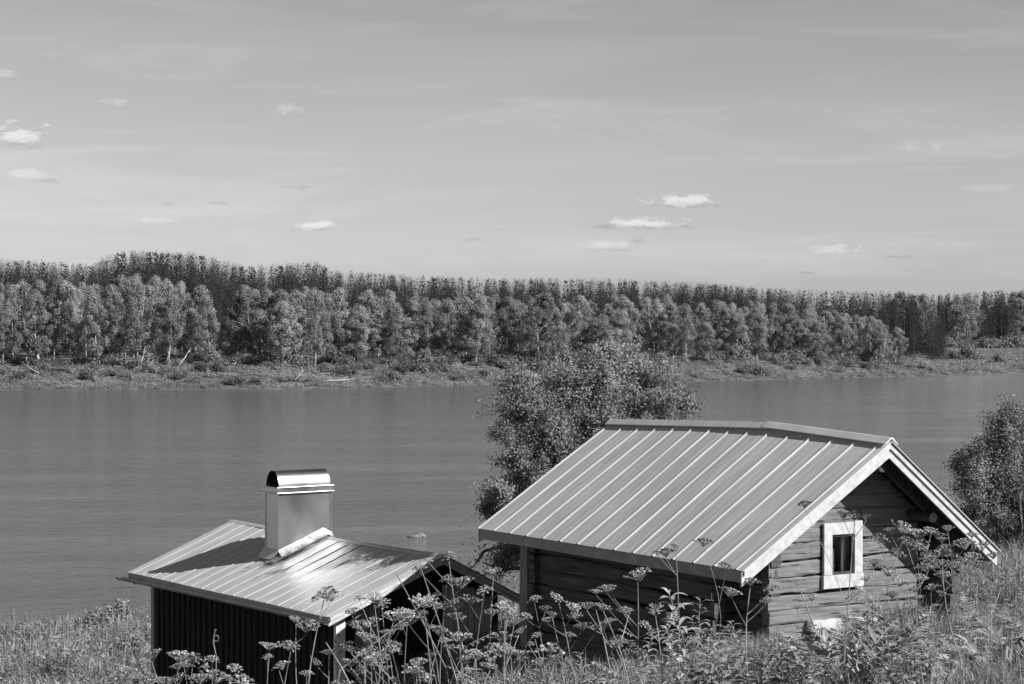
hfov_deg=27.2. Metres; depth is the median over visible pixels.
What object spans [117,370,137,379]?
willow shrub
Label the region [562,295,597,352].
birch tree
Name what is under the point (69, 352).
spruce tree
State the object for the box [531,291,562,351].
birch tree
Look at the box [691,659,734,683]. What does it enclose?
nettle plant
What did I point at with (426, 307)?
birch tree
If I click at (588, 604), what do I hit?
umbellifer
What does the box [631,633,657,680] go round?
fireweed plant
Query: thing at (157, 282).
birch tree
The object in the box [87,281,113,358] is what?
spruce tree
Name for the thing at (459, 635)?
umbellifer
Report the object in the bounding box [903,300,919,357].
spruce tree
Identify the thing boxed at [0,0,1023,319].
sky
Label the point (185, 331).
spruce tree
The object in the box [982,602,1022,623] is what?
fern plant
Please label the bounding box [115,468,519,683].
sauna shed
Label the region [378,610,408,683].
umbellifer
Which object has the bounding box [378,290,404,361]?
birch tree
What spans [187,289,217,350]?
birch tree
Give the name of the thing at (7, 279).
spruce tree
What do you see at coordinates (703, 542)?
umbellifer
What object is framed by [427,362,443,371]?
willow shrub
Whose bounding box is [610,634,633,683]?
umbellifer
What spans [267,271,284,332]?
spruce tree
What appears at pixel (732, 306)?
birch tree
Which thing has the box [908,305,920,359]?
pine tree
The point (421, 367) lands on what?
willow shrub
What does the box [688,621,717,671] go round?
fireweed plant
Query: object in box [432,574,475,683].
umbellifer
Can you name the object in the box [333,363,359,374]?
willow shrub
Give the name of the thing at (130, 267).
spruce tree
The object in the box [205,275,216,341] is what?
spruce tree
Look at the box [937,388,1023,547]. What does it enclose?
round bush tree
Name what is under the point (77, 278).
spruce tree
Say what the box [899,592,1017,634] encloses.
fern plant
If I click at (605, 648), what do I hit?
dead stalk
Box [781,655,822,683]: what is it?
nettle plant
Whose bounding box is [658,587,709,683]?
fireweed plant
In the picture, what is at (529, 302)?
birch tree
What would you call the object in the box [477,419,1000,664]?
log cabin
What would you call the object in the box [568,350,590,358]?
willow shrub
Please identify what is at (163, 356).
spruce tree
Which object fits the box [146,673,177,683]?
umbellifer
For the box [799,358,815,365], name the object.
willow shrub
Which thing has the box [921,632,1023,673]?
fern plant
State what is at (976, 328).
spruce tree
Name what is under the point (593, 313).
spruce tree
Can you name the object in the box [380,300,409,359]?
birch tree
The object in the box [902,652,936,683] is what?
nettle plant
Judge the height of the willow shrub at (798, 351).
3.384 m
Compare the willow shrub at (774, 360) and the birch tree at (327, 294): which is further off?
the willow shrub at (774, 360)
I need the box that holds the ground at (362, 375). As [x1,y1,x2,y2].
[0,337,1023,683]
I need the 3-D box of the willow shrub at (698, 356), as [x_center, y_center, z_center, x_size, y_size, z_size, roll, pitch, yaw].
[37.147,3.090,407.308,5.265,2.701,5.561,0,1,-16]
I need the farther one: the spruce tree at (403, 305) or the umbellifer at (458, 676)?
the spruce tree at (403, 305)
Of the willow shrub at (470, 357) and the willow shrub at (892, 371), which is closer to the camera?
the willow shrub at (470, 357)
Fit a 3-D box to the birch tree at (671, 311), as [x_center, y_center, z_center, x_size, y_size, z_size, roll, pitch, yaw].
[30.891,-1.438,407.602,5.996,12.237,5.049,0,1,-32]
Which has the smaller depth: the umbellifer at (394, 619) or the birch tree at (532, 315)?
the umbellifer at (394, 619)
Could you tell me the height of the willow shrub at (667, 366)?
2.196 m
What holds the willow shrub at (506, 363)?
on the ground at (362, 375)
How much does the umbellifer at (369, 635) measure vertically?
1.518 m
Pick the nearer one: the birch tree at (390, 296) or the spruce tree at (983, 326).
the birch tree at (390, 296)
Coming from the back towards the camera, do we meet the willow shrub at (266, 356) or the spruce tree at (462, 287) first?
the spruce tree at (462, 287)
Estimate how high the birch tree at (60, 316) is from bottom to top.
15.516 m
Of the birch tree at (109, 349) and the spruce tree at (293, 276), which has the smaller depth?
the birch tree at (109, 349)
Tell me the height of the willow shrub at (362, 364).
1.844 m
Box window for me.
[821,520,863,588]
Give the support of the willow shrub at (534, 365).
on the ground at (362, 375)
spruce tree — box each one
[4,261,11,285]
[9,261,18,302]
[16,260,31,286]
[24,261,34,284]
[36,270,48,336]
[40,281,67,356]
[42,274,54,331]
[46,262,56,296]
[64,345,84,356]
[73,264,79,314]
[81,267,90,321]
[87,267,96,287]
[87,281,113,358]
[97,258,106,331]
[100,263,112,333]
[106,259,112,284]
[107,323,130,353]
[110,256,121,285]
[119,254,131,277]
[126,254,136,277]
[138,250,149,282]
[151,250,162,293]
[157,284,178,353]
[157,285,183,362]
[158,253,165,285]
[159,269,173,318]
[161,262,173,295]
[174,258,184,292]
[174,266,185,345]
[179,266,187,293]
[180,297,197,357]
[183,252,193,301]
[183,265,200,343]
[188,261,202,303]
[196,316,219,360]
[197,259,212,300]
[203,265,220,332]
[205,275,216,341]
[208,256,220,301]
[209,295,224,354]
[215,267,230,337]
[215,277,230,346]
[215,302,230,352]
[216,297,236,357]
[220,263,232,316]
[226,266,238,307]
[251,272,262,303]
[253,278,264,347]
[256,266,267,312]
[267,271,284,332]
[275,267,287,292]
[276,277,294,335]
[281,264,291,296]
[281,268,293,300]
[288,263,296,295]
[290,270,301,299]
[302,261,313,290]
[319,269,326,292]
[320,271,328,335]
[337,284,352,339]
[342,305,358,360]
[344,273,355,313]
[347,275,359,330]
[351,279,361,330]
[362,272,372,290]
[366,333,386,357]
[378,273,386,311]
[390,277,400,307]
[395,280,404,332]
[397,275,407,310]
[400,287,408,343]
[402,295,419,354]
[404,276,413,327]
[425,280,436,301]
[432,276,444,329]
[440,280,449,300]
[458,277,466,294]
[477,335,493,358]
[484,280,491,296]
[496,298,510,357]
[500,278,510,301]
[510,276,517,300]
[525,278,535,300]
[554,282,560,308]
[565,278,572,302]
[585,279,596,310]
[588,300,598,351]
[592,288,602,344]
[597,284,606,320]
[605,279,613,321]
[616,279,625,295]
[626,282,631,301]
[629,282,638,332]
[631,292,642,351]
[638,283,651,342]
[671,283,680,305]
[680,286,688,304]
[681,283,691,307]
[690,287,702,331]
[690,288,697,350]
[693,313,705,359]
[704,291,712,348]
[707,284,723,342]
[707,295,719,353]
[717,283,724,301]
[724,293,739,343]
[726,286,733,327]
[736,289,742,308]
[777,287,789,334]
[791,301,800,344]
[796,290,802,318]
[797,295,808,339]
[813,318,826,354]
[818,290,826,346]
[824,312,839,358]
[847,302,855,356]
[860,293,871,317]
[862,300,870,345]
[867,298,875,353]
[874,292,888,323]
[878,296,888,343]
[881,303,893,358]
[884,294,895,348]
[888,296,904,354]
[888,329,901,360]
[890,303,904,356]
[892,295,902,335]
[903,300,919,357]
[904,294,923,351]
[915,296,929,353]
[916,301,937,355]
[924,307,943,359]
[931,295,948,352]
[931,298,946,358]
[937,303,955,338]
[940,297,954,340]
[970,307,981,340]
[973,301,992,341]
[978,300,991,337]
[985,305,996,339]
[993,295,1008,336]
[1001,307,1017,338]
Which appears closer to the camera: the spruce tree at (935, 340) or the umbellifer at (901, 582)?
the umbellifer at (901, 582)
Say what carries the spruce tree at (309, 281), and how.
on the ground at (362, 375)
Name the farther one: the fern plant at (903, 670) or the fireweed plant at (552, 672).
the fireweed plant at (552, 672)
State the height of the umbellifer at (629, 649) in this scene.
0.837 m
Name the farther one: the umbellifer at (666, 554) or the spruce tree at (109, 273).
the spruce tree at (109, 273)
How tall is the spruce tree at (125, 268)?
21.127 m
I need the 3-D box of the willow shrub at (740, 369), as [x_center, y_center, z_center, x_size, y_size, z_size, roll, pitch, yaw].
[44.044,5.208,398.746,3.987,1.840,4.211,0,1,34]
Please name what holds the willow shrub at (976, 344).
on the ground at (362, 375)
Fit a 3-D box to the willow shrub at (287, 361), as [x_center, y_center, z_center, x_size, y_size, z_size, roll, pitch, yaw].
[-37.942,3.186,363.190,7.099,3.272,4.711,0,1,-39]
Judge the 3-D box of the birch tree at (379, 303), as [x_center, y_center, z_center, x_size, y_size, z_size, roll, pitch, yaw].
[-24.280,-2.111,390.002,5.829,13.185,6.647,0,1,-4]
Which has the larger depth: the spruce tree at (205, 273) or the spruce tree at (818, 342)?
the spruce tree at (205, 273)
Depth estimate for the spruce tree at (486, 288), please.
534.78 m
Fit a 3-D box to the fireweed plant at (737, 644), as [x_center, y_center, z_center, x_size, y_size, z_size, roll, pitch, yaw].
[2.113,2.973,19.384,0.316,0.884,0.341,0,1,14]
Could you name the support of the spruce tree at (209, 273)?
on the ground at (362, 375)
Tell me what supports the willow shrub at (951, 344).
on the ground at (362, 375)
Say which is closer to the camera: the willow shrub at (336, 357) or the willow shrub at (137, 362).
the willow shrub at (137, 362)
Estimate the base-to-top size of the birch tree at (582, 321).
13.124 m
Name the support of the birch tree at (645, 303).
on the ground at (362, 375)
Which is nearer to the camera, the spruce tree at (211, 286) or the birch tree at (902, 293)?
the spruce tree at (211, 286)
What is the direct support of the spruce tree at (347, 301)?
on the ground at (362, 375)
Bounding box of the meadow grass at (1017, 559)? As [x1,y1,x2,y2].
[0,522,1023,683]
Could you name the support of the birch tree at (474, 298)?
on the ground at (362, 375)
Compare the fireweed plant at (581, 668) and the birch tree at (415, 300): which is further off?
the birch tree at (415, 300)
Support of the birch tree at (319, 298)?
on the ground at (362, 375)
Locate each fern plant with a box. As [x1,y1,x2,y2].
[776,617,901,683]
[776,633,926,683]
[788,640,899,683]
[814,614,911,671]
[814,632,914,673]
[817,613,933,655]
[834,600,908,627]
[840,609,932,664]
[841,622,941,646]
[847,584,938,629]
[854,617,909,648]
[881,657,954,683]
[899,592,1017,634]
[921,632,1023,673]
[934,653,995,683]
[937,653,1023,680]
[940,603,1023,662]
[958,605,1023,648]
[959,616,1023,640]
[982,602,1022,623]
[1002,592,1023,616]
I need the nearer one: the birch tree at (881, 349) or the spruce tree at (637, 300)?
the birch tree at (881, 349)
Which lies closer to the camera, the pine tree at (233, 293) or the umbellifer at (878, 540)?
the umbellifer at (878, 540)
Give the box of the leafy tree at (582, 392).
[458,331,705,588]
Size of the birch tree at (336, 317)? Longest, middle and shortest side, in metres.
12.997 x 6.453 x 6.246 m
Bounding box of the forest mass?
[0,250,1019,349]
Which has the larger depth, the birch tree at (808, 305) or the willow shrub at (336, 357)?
the birch tree at (808, 305)
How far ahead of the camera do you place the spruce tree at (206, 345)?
376.76 m
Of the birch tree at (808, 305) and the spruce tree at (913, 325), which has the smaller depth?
the birch tree at (808, 305)
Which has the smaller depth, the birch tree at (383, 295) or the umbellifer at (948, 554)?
the umbellifer at (948, 554)
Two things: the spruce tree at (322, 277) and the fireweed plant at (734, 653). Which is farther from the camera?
the spruce tree at (322, 277)
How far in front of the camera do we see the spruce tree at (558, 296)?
529.91 m
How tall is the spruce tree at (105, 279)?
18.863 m
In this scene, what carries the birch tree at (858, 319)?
on the ground at (362, 375)
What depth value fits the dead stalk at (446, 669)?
18.32 m
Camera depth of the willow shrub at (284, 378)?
348.39 m
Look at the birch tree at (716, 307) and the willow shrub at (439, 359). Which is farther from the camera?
the birch tree at (716, 307)
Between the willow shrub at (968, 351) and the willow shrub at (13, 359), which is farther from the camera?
the willow shrub at (968, 351)
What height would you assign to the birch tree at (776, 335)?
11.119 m
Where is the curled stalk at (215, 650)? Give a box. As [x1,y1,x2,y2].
[213,629,218,679]
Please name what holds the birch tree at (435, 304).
on the ground at (362, 375)
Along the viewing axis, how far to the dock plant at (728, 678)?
19.77 m
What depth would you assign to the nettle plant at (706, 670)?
17.88 m
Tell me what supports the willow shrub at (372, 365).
on the ground at (362, 375)
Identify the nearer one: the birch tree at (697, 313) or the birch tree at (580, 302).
the birch tree at (580, 302)
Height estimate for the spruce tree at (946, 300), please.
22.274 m
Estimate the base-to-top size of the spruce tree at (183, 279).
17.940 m
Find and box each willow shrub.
[0,353,28,366]
[0,354,8,365]
[0,367,13,373]
[0,625,40,646]
[9,369,30,378]
[25,366,43,374]
[27,361,56,372]
[28,355,55,365]
[36,653,82,677]
[44,359,69,367]
[55,356,75,367]
[56,365,75,372]
[70,352,98,365]
[70,367,98,381]
[80,608,113,633]
[82,362,99,370]
[92,354,116,365]
[96,597,136,624]
[100,352,134,367]
[101,368,122,375]
[101,631,150,659]
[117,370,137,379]
[124,358,145,368]
[127,352,158,367]
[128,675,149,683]
[133,361,161,372]
[161,367,176,374]
[162,358,187,366]
[173,369,189,378]
[177,357,195,364]
[187,361,209,371]
[189,351,208,365]
[200,350,235,366]
[208,358,228,370]
[220,354,245,365]
[223,374,250,383]
[242,356,268,365]
[247,352,279,366]
[250,376,265,384]
[258,361,277,368]
[271,377,284,382]
[274,352,305,367]
[276,375,295,381]
[287,375,304,382]
[292,358,314,368]
[303,377,314,383]
[312,358,329,364]
[314,362,334,371]
[319,350,354,364]
[332,354,361,365]
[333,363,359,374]
[350,360,373,369]
[358,357,379,364]
[365,362,379,370]
[375,368,403,380]
[376,356,399,365]
[386,353,407,361]
[389,362,411,371]
[400,348,436,363]
[402,359,430,372]
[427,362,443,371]
[432,353,461,365]
[436,361,456,371]
[447,374,468,381]
[460,351,486,363]
[467,359,483,367]
[479,369,492,377]
[486,352,519,363]
[488,358,503,366]
[492,357,517,367]
[522,360,542,370]
[524,352,548,361]
[534,360,552,372]
[545,360,561,365]
[553,351,578,362]
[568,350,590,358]
[641,355,657,362]
[649,359,669,369]
[651,351,673,361]
[677,354,691,363]
[689,351,718,361]
[702,349,727,362]
[704,360,716,365]
[724,349,739,361]
[728,349,755,362]
[735,365,754,373]
[743,361,759,367]
[750,365,772,376]
[758,352,772,360]
[768,350,803,364]
[768,355,787,364]
[783,364,797,369]
[785,348,811,361]
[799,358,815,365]
[803,350,818,362]
[809,356,826,364]
[816,352,837,364]
[830,354,847,362]
[838,360,855,366]
[853,352,877,362]
[855,361,873,368]
[868,354,887,364]
[887,357,906,365]
[887,369,896,373]
[900,363,916,369]
[915,363,928,370]
[924,366,938,372]
[941,351,962,359]
[945,340,957,347]
[952,342,982,358]
[957,338,969,347]
[962,338,978,347]
[978,336,997,347]
[986,341,1000,347]
[986,353,1008,361]
[990,336,1006,347]
[999,333,1023,347]
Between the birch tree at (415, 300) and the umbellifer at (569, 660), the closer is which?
the umbellifer at (569, 660)
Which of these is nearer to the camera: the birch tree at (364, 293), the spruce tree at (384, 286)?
the birch tree at (364, 293)
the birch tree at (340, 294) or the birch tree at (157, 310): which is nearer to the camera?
the birch tree at (157, 310)
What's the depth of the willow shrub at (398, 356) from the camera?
376.99 m
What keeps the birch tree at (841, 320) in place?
on the ground at (362, 375)
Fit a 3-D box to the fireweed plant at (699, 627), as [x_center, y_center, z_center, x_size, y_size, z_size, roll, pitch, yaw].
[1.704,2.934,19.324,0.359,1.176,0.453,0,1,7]
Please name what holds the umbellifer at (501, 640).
on the ground at (362, 375)
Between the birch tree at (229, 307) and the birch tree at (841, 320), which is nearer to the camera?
the birch tree at (229, 307)
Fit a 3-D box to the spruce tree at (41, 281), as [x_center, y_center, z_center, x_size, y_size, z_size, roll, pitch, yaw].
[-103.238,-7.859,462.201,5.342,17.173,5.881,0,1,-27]
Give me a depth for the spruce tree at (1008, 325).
785.50 m
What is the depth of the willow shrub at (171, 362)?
362.40 m
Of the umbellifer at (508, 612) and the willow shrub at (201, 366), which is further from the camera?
the willow shrub at (201, 366)
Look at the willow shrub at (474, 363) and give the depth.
378.43 m
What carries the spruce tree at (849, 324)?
on the ground at (362, 375)
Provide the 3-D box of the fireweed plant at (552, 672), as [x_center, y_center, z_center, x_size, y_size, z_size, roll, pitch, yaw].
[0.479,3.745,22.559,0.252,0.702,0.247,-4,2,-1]
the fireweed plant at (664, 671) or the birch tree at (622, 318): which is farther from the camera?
the birch tree at (622, 318)
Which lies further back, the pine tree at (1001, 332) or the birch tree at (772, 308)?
the pine tree at (1001, 332)
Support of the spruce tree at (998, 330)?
on the ground at (362, 375)
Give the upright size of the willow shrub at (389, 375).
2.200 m
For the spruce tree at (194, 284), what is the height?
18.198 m
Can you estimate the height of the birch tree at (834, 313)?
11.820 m
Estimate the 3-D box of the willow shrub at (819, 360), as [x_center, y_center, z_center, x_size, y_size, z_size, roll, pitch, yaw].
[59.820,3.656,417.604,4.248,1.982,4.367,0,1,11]
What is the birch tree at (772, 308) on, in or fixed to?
on the ground at (362, 375)
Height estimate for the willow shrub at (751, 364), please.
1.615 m
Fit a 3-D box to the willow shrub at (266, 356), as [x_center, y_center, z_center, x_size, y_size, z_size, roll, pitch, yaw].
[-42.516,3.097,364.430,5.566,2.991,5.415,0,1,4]
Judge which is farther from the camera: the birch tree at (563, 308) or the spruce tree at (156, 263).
the spruce tree at (156, 263)
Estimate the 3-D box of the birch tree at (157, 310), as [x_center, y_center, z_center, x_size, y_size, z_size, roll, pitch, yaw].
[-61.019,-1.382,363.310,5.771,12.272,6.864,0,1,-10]
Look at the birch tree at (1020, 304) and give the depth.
811.95 m
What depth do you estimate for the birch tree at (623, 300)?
414.03 m
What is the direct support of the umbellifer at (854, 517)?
on the ground at (362, 375)
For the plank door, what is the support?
in the sauna shed
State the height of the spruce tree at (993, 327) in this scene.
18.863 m
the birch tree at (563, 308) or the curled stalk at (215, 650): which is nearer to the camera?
the curled stalk at (215, 650)
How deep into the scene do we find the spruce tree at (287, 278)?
508.21 m
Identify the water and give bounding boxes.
[0,372,1023,628]
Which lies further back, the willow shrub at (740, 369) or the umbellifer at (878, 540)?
the willow shrub at (740, 369)
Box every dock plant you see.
[683,668,760,683]
[701,659,782,678]
[715,675,787,683]
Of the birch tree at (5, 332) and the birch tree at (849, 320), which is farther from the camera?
the birch tree at (849, 320)
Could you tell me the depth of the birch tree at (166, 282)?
408.74 m
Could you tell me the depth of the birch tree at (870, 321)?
435.34 m
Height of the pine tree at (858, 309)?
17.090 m
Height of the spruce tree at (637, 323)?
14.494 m
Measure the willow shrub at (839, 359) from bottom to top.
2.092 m
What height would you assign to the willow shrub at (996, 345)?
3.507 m
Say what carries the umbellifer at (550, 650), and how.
on the ground at (362, 375)
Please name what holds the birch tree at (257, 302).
on the ground at (362, 375)
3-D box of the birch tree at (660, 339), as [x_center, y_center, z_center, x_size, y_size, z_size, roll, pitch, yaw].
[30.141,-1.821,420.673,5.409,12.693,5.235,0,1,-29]
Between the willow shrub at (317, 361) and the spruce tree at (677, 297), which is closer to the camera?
the willow shrub at (317, 361)
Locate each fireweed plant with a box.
[548,660,559,683]
[558,656,581,683]
[572,652,591,682]
[613,660,634,683]
[625,648,647,683]
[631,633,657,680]
[649,654,676,682]
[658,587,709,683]
[658,625,693,683]
[664,628,682,681]
[683,597,714,683]
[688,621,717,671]
[699,622,729,683]
[722,639,733,665]
[724,624,744,656]
[725,620,754,682]
[725,632,744,678]
[759,650,780,683]
[856,634,883,683]
[906,620,941,670]
[912,605,930,655]
[934,624,947,651]
[942,602,963,633]
[944,602,957,633]
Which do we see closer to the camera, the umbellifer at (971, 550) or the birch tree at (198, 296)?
the umbellifer at (971, 550)
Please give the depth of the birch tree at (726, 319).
426.93 m
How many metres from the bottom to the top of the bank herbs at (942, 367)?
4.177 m
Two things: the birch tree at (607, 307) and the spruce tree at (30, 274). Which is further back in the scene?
the spruce tree at (30, 274)
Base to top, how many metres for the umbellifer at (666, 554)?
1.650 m
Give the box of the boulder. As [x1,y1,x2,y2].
[407,532,425,536]
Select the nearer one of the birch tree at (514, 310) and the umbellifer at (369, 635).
the umbellifer at (369, 635)
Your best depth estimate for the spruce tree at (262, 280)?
512.16 m
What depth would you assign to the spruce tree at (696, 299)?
551.65 m
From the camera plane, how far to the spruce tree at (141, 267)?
511.34 m
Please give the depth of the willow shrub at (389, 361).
375.03 m
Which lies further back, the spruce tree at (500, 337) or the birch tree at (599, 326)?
the spruce tree at (500, 337)
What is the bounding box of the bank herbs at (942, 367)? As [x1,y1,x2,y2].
[0,347,1023,388]
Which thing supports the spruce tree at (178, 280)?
on the ground at (362, 375)
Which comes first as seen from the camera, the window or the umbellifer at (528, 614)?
the umbellifer at (528, 614)
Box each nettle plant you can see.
[587,674,621,683]
[677,664,731,683]
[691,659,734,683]
[716,679,754,683]
[717,647,757,683]
[753,656,769,681]
[760,638,788,683]
[776,660,822,683]
[780,651,805,683]
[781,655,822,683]
[801,656,824,683]
[870,668,885,683]
[881,655,916,683]
[887,672,919,683]
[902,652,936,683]
[909,651,944,683]
[915,639,947,683]
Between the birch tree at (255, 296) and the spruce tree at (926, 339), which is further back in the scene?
the spruce tree at (926, 339)
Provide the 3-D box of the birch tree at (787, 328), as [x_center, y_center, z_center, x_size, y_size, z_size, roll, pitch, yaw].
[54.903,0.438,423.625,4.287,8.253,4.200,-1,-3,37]
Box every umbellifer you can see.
[114,671,140,683]
[116,665,151,683]
[136,675,156,683]
[141,648,194,683]
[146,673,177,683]
[166,650,193,683]
[172,672,187,683]
[181,652,209,683]
[187,673,211,683]
[188,669,254,683]
[204,655,242,683]
[259,642,280,683]
[271,640,300,683]
[289,615,319,683]
[299,670,340,683]
[308,586,343,683]
[310,649,336,683]
[338,616,380,683]
[341,648,374,683]
[342,631,379,682]
[344,591,383,683]
[346,658,380,683]
[355,645,378,678]
[356,655,383,683]
[361,644,401,683]
[368,651,392,682]
[373,598,414,683]
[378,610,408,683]
[378,629,395,683]
[388,665,429,683]
[398,607,415,683]
[399,593,445,683]
[402,653,436,683]
[409,657,427,683]
[411,550,495,678]
[414,597,434,683]
[417,674,437,683]
[427,612,466,683]
[428,626,452,683]
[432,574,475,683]
[443,631,472,683]
[446,584,508,683]
[450,645,470,683]
[456,674,467,683]
[459,667,480,683]
[461,648,486,682]
[463,567,519,683]
[464,649,488,681]
[465,651,497,683]
[480,642,528,683]
[486,645,521,683]
[489,631,517,683]
[491,602,515,683]
[494,600,516,668]
[505,617,539,683]
[513,642,565,683]
[518,595,564,683]
[526,632,543,679]
[541,592,596,683]
[547,611,623,683]
[556,659,575,683]
[567,602,647,683]
[589,567,669,679]
[592,603,662,683]
[608,648,632,683]
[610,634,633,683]
[638,603,679,683]
[648,544,679,682]
[651,671,676,683]
[662,636,695,683]
[681,635,705,683]
[685,668,716,683]
[690,647,757,683]
[692,630,726,677]
[693,538,730,666]
[705,654,720,683]
[713,561,732,667]
[715,577,780,673]
[773,653,818,678]
[790,594,817,674]
[798,501,863,683]
[800,656,845,683]
[814,510,872,674]
[854,558,899,649]
[865,519,914,649]
[883,573,939,654]
[897,526,949,655]
[903,583,953,657]
[913,525,954,662]
[931,537,1000,666]
[945,532,1000,637]
[955,574,1007,665]
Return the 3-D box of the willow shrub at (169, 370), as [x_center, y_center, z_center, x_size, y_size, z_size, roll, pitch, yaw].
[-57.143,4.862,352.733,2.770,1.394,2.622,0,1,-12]
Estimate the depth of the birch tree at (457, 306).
400.52 m
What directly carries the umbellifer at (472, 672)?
on the ground at (362, 375)
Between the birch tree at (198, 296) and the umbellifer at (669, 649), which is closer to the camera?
the umbellifer at (669, 649)
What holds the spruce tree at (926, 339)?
on the ground at (362, 375)
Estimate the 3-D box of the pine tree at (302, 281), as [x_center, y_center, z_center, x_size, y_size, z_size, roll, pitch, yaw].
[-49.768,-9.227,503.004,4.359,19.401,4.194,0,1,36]
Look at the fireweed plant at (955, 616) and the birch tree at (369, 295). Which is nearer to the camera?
the fireweed plant at (955, 616)
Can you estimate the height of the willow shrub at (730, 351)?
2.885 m
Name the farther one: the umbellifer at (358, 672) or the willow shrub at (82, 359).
the willow shrub at (82, 359)
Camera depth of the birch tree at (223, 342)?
366.49 m
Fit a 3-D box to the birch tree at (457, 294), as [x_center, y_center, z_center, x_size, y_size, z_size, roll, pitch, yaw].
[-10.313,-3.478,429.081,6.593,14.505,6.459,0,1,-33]
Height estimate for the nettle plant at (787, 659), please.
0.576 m
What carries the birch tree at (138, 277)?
on the ground at (362, 375)
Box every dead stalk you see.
[325,642,349,683]
[336,595,432,683]
[369,657,395,683]
[395,572,449,683]
[421,569,457,683]
[596,611,610,683]
[798,586,820,655]
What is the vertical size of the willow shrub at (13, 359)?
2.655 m
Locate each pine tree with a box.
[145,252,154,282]
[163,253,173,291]
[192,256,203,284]
[215,262,226,315]
[228,268,236,316]
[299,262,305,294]
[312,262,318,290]
[521,280,525,301]
[572,319,582,348]
[600,288,607,328]
[715,316,722,350]
[837,291,844,313]
[846,297,853,325]
[855,292,861,316]
[899,292,908,337]
[904,334,908,359]
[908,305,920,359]
[926,300,940,352]
[990,301,999,336]
[995,300,1005,339]
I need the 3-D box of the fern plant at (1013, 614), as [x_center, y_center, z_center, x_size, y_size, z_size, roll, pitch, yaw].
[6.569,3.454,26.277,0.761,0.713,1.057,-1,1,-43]
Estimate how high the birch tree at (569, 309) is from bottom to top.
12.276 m
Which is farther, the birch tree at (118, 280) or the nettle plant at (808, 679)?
the birch tree at (118, 280)
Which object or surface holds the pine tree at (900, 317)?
on the ground at (362, 375)
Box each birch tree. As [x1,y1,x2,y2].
[0,280,11,356]
[0,282,27,352]
[0,293,18,365]
[1,284,24,356]
[8,281,43,363]
[16,279,32,354]
[17,293,54,358]
[20,279,58,357]
[41,276,64,360]
[41,279,83,357]
[52,280,84,353]
[58,282,88,357]
[62,286,92,354]
[74,281,95,354]
[80,285,110,365]
[89,284,103,349]
[92,286,126,353]
[97,284,127,354]
[106,281,142,360]
[113,274,137,348]
[116,276,152,357]
[125,271,151,351]
[134,283,162,357]
[140,298,171,359]
[144,274,171,356]
[156,278,176,354]
[156,290,185,366]
[172,286,194,357]
[173,281,193,352]
[178,307,209,357]
[183,283,215,349]
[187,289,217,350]
[192,295,223,360]
[220,297,243,357]
[224,290,250,357]
[229,284,256,361]
[233,284,250,362]
[236,287,265,357]
[238,310,278,359]
[249,286,281,349]
[251,288,266,333]
[262,289,297,363]
[265,301,304,362]
[267,289,287,357]
[277,297,305,350]
[282,288,311,358]
[284,307,313,356]
[295,287,326,359]
[298,285,317,358]
[303,292,332,365]
[311,291,340,355]
[312,297,344,355]
[327,287,352,350]
[339,303,374,359]
[348,295,372,357]
[354,290,383,358]
[356,289,381,355]
[359,313,389,359]
[369,295,388,358]
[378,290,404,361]
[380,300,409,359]
[380,312,419,356]
[381,289,388,310]
[398,295,430,357]
[403,292,426,338]
[410,296,438,353]
[415,299,441,354]
[429,298,445,356]
[429,301,463,355]
[433,298,454,352]
[446,289,473,354]
[447,295,476,360]
[448,298,467,359]
[461,293,493,360]
[463,293,494,351]
[475,303,500,362]
[477,294,509,358]
[493,296,521,352]
[499,304,531,362]
[503,300,531,361]
[515,306,561,362]
[522,296,541,354]
[527,292,553,353]
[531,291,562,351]
[540,308,568,361]
[555,302,574,352]
[556,301,577,349]
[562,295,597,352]
[571,304,589,347]
[581,314,621,357]
[584,299,599,346]
[595,304,621,346]
[601,294,622,338]
[605,308,634,352]
[606,294,637,348]
[620,301,644,355]
[629,297,657,354]
[635,300,655,354]
[637,302,673,357]
[642,298,659,355]
[652,305,676,355]
[656,294,683,354]
[656,303,684,356]
[675,305,697,354]
[676,303,698,356]
[688,302,708,353]
[691,303,715,349]
[694,322,723,359]
[706,301,725,351]
[708,299,723,352]
[713,307,739,351]
[722,303,743,348]
[724,306,756,351]
[724,308,750,353]
[741,300,760,355]
[743,306,768,360]
[747,301,773,357]
[764,302,785,354]
[771,311,790,352]
[774,302,801,349]
[776,324,796,353]
[785,319,815,353]
[795,307,816,351]
[799,303,816,343]
[805,321,833,356]
[810,307,825,347]
[816,310,840,359]
[826,309,841,356]
[827,315,856,356]
[828,312,857,357]
[847,314,857,357]
[849,316,869,351]
[850,321,870,361]
[857,316,881,353]
[864,318,895,357]
[868,319,890,355]
[870,326,891,360]
[884,297,904,322]
[885,327,908,361]
[894,291,909,302]
[899,297,908,317]
[916,300,925,338]
[917,293,931,331]
[919,299,937,335]
[945,294,969,336]
[945,301,970,339]
[954,293,979,339]
[962,297,985,339]
[1000,291,1022,330]
[1006,298,1023,338]
[1008,298,1023,338]
[1012,290,1023,331]
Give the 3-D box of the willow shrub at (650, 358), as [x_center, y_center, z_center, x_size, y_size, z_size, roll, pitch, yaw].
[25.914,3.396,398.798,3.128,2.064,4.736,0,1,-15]
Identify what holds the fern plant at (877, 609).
on the ground at (362, 375)
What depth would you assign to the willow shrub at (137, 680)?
56.10 m
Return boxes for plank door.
[442,583,491,662]
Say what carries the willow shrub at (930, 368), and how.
on the ground at (362, 375)
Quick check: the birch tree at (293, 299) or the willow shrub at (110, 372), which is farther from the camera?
the birch tree at (293, 299)
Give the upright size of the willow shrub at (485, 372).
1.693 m
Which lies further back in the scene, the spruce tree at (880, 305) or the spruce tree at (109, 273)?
the spruce tree at (880, 305)
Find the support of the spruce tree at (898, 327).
on the ground at (362, 375)

